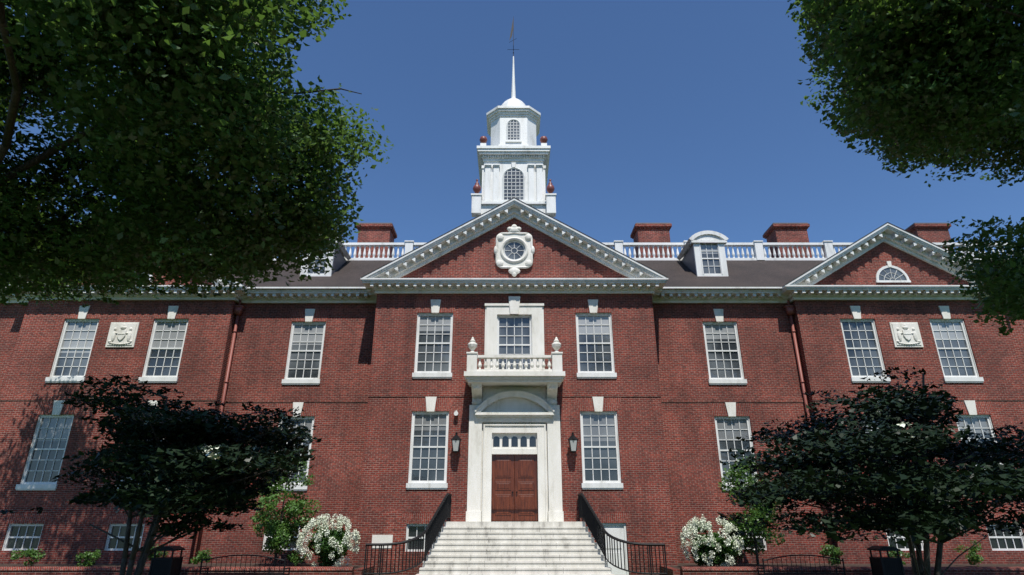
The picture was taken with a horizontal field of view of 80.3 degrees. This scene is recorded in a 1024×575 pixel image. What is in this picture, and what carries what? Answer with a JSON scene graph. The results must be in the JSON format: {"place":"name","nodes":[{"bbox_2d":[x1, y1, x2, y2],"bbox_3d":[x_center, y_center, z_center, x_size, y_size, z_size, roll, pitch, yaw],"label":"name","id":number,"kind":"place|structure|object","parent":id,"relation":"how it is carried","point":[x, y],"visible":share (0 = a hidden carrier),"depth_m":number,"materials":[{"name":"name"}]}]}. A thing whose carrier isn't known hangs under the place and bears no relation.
{"place":"outdoors","nodes":[
{"label":"outdoors","id":0,"kind":"place"},
{"bbox_2d":[0,0,393,307],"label":"tree","id":1,"kind":"object","parent":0,"point":[180,55],"depth_m":11.60,"materials":[{"name":"green plant"}]},
{"bbox_2d":[26,120,990,481],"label":"windows","id":2,"kind":"structure","parent":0,"point":[440,362],"depth_m":25.11,"materials":[{"name":"glass"}]},
{"bbox_2d":[0,0,1023,257],"label":"sky","id":3,"kind":"structure","parent":0,"point":[688,115],"materials":[{"name":"blue"}]},
{"bbox_2d":[37,244,989,440],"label":"window blinds","id":4,"kind":"object","parent":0,"point":[445,322],"visible":0.75,"depth_m":25.32,"materials":[{"name":"white fabric"}]},
{"bbox_2d":[80,223,947,273],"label":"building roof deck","id":5,"kind":"structure","parent":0,"point":[688,260],"depth_m":29.56,"materials":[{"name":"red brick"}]},
{"bbox_2d":[6,436,1022,548],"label":"dark building panes","id":6,"kind":"object","parent":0,"point":[413,530],"visible":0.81,"depth_m":23.00,"materials":[{"name":"black glass"}]},
{"bbox_2d":[452,440,576,450],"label":"wall lanterns","id":7,"kind":"object","parent":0,"point":[573,443],"visible":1,"depth_m":22.97,"materials":[{"name":"white glass"}]},
{"bbox_2d":[416,522,614,574],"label":"entrance steps","id":8,"kind":"structure","parent":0,"point":[514,548],"depth_m":19.32,"materials":[{"name":"white stone"}]},
{"bbox_2d":[717,366,1023,574],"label":"dogwood","id":9,"kind":"object","parent":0,"point":[885,477],"depth_m":10.09,"materials":[{"name":"green plant"}]},
{"bbox_2d":[785,0,1023,335],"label":"tree","id":10,"kind":"object","parent":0,"point":[933,92],"depth_m":12.28,"materials":[{"name":"green plant"}]},
{"label":"ground","id":11,"kind":"structure","parent":0,"visible":0},
{"bbox_2d":[148,546,184,574],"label":"litter bin","id":12,"kind":"object","parent":11,"relation":"on","point":[164,565],"visible":0.99,"depth_m":18.72,"materials":[{"name":"black metal"}]},
{"bbox_2d":[199,554,289,574],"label":"park bench","id":13,"kind":"object","parent":11,"relation":"on","point":[234,573],"visible":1,"depth_m":18.97,"materials":[{"name":"black metal"}]},
{"bbox_2d":[308,525,348,566],"bbox_3d":[-6.401,9.175,20.927,1.629,1.960,1.459,0,-21,0],"label":"hydrangea","id":14,"kind":"object","parent":11,"relation":"on","point":[326,549],"depth_m":20.67,"materials":[{"name":"green plant"}]},
{"bbox_2d":[0,218,1023,574],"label":"brick walls","id":15,"kind":"structure","parent":11,"relation":"on","point":[660,386],"depth_m":24.99,"materials":[{"name":"red brick"}]},
{"bbox_2d":[39,197,983,286],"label":"building roof shingles","id":16,"kind":"object","parent":15,"relation":"on","point":[680,273],"visible":0.2,"depth_m":28.05,"materials":[{"name":"grey"}]},
{"bbox_2d":[0,198,1023,574],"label":"building trim","id":17,"kind":"structure","parent":15,"relation":"attached to","point":[390,278],"depth_m":25.98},
{"bbox_2d":[6,300,1020,523],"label":"jack arches","id":18,"kind":"structure","parent":15,"relation":"in","point":[583,403],"depth_m":25.09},
{"bbox_2d":[471,56,555,216],"bbox_3d":[0.100,-7.602,38.841,4.980,18.150,4.980,0,-21,0],"label":"steeple","id":19,"kind":"object","parent":15,"relation":"attached to","point":[502,155],"visible":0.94,"depth_m":36.81,"materials":[{"name":"white paint"}]},
{"bbox_2d":[507,16,518,55],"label":"weather vane","id":20,"kind":"object","parent":19,"relation":"on","point":[512,31],"visible":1,"depth_m":42.75,"materials":[{"name":"black metal"}]},
{"bbox_2d":[473,136,554,192],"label":"urns","id":21,"kind":"object","parent":19,"relation":"on","point":[550,188],"visible":0.48,"depth_m":35.84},
{"bbox_2d":[52,224,976,547],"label":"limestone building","id":22,"kind":"structure","parent":15,"relation":"attached to","point":[516,404],"depth_m":23.53,"materials":[{"name":"white stone"}]},
{"bbox_2d":[491,455,537,520],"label":"entrance doors","id":23,"kind":"structure","parent":22,"relation":"in","point":[507,504],"depth_m":22.81,"materials":[{"name":"brown wood"}]},
{"bbox_2d":[195,300,833,556],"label":"downspouts","id":24,"kind":"object","parent":15,"relation":"attached to","point":[239,308],"visible":0.54,"depth_m":25.71,"materials":[{"name":"red metal"}]},
{"bbox_2d":[0,566,1023,574],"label":"planter walls","id":25,"kind":"structure","parent":11,"relation":"on","point":[670,571],"depth_m":19.74,"materials":[{"name":"red brick"}]},
{"bbox_2d":[0,567,1023,569],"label":"planter wall coping","id":26,"kind":"object","parent":25,"relation":"on","point":[352,568],"visible":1,"depth_m":19.77,"materials":[{"name":"red brick"}]},
{"bbox_2d":[0,564,1023,569],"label":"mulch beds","id":27,"kind":"object","parent":11,"relation":"on","point":[357,567],"visible":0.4,"depth_m":21.90,"materials":[{"name":"brown soil"}]},
{"bbox_2d":[10,548,45,566],"bbox_3d":[-17.103,9.541,21.380,1.239,0.698,0.653,0,-21,0],"label":"shrub foliage","id":28,"kind":"object","parent":27,"relation":"on","point":[30,553],"visible":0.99,"depth_m":21.34,"materials":[{"name":"green plant"}]},
{"bbox_2d":[75,549,100,566],"bbox_3d":[-14.883,9.530,21.279,0.795,0.654,0.608,10,-23,-23],"label":"shrub foliage","id":29,"kind":"object","parent":27,"relation":"on","point":[85,556],"visible":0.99,"depth_m":21.25,"materials":[{"name":"green plant"}]},
{"bbox_2d":[148,544,167,560],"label":"shrub foliage","id":30,"kind":"object","parent":27,"relation":"on","point":[151,556],"visible":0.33,"depth_m":21.36,"materials":[{"name":"green plant"}]},
{"bbox_2d":[0,374,321,574],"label":"dogwood","id":31,"kind":"object","parent":27,"relation":"on","point":[195,473],"depth_m":10.56,"materials":[{"name":"green plant"}]},
{"bbox_2d":[190,550,211,564],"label":"shrub foliage","id":32,"kind":"object","parent":27,"relation":"on","point":[199,557],"visible":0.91,"depth_m":21.25,"materials":[{"name":"green plant"}]},
{"bbox_2d":[249,458,321,566],"bbox_3d":[-8.072,7.841,21.522,2.596,3.868,2.584,0,-21,0],"label":"shrub","id":33,"kind":"object","parent":27,"relation":"on","point":[270,525],"depth_m":21.42,"materials":[{"name":"green plant"}]},
{"bbox_2d":[286,548,310,565],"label":"shrub foliage","id":34,"kind":"object","parent":27,"relation":"on","point":[292,557],"visible":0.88,"depth_m":21.22,"materials":[{"name":"green plant"}]},
{"bbox_2d":[296,513,359,566],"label":"hydrangea panicles","id":35,"kind":"object","parent":27,"relation":"on","point":[311,525],"visible":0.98,"depth_m":20.70,"materials":[{"name":"white plant"}]},
{"bbox_2d":[680,514,743,566],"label":"hydrangea panicles","id":36,"kind":"object","parent":27,"relation":"on","point":[728,526],"visible":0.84,"depth_m":20.67,"materials":[{"name":"white plant"}]},
{"bbox_2d":[725,552,743,565],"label":"shrub foliage","id":37,"kind":"object","parent":27,"relation":"on","point":[734,557],"visible":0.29,"depth_m":21.27,"materials":[{"name":"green plant"}]},
{"bbox_2d":[718,457,784,566],"bbox_3d":[8.501,7.920,21.622,2.356,3.791,2.576,0,-21,0],"label":"shrub","id":38,"kind":"object","parent":27,"relation":"on","point":[737,476],"depth_m":21.23,"materials":[{"name":"green plant"}]},
{"bbox_2d":[819,544,843,565],"bbox_3d":[11.290,9.418,21.404,0.864,0.746,0.604,10,-23,-24],"label":"shrub foliage","id":39,"kind":"object","parent":27,"relation":"on","point":[823,552],"visible":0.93,"depth_m":21.35,"materials":[{"name":"green plant"}]},
{"bbox_2d":[888,551,909,565],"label":"shrub foliage","id":40,"kind":"object","parent":27,"relation":"on","point":[893,553],"visible":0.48,"depth_m":21.20,"materials":[{"name":"green plant"}]},
{"bbox_2d":[953,540,983,566],"bbox_3d":[16.212,9.395,21.427,0.827,0.876,0.881,0,-21,0],"label":"shrub foliage","id":41,"kind":"object","parent":27,"relation":"on","point":[974,557],"visible":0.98,"depth_m":21.28,"materials":[{"name":"green plant"}]},
{"bbox_2d":[363,432,667,574],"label":"entrance ironwork","id":42,"kind":"object","parent":11,"relation":"on","point":[587,515],"visible":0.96,"depth_m":18.57,"materials":[{"name":"black metal"}]},
{"bbox_2d":[690,521,738,566],"bbox_3d":[6.926,9.126,20.922,1.580,2.046,1.426,0,-21,0],"label":"hydrangea","id":43,"kind":"object","parent":11,"relation":"on","point":[720,556],"depth_m":20.65,"materials":[{"name":"green plant"}]},
{"bbox_2d":[757,554,845,574],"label":"park bench","id":44,"kind":"object","parent":11,"relation":"on","point":[806,573],"visible":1,"depth_m":18.97,"materials":[{"name":"black metal"}]},
{"bbox_2d":[867,546,904,574],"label":"litter bin","id":45,"kind":"object","parent":11,"relation":"on","point":[881,565],"visible":1,"depth_m":18.75,"materials":[{"name":"black metal"}]}
]}

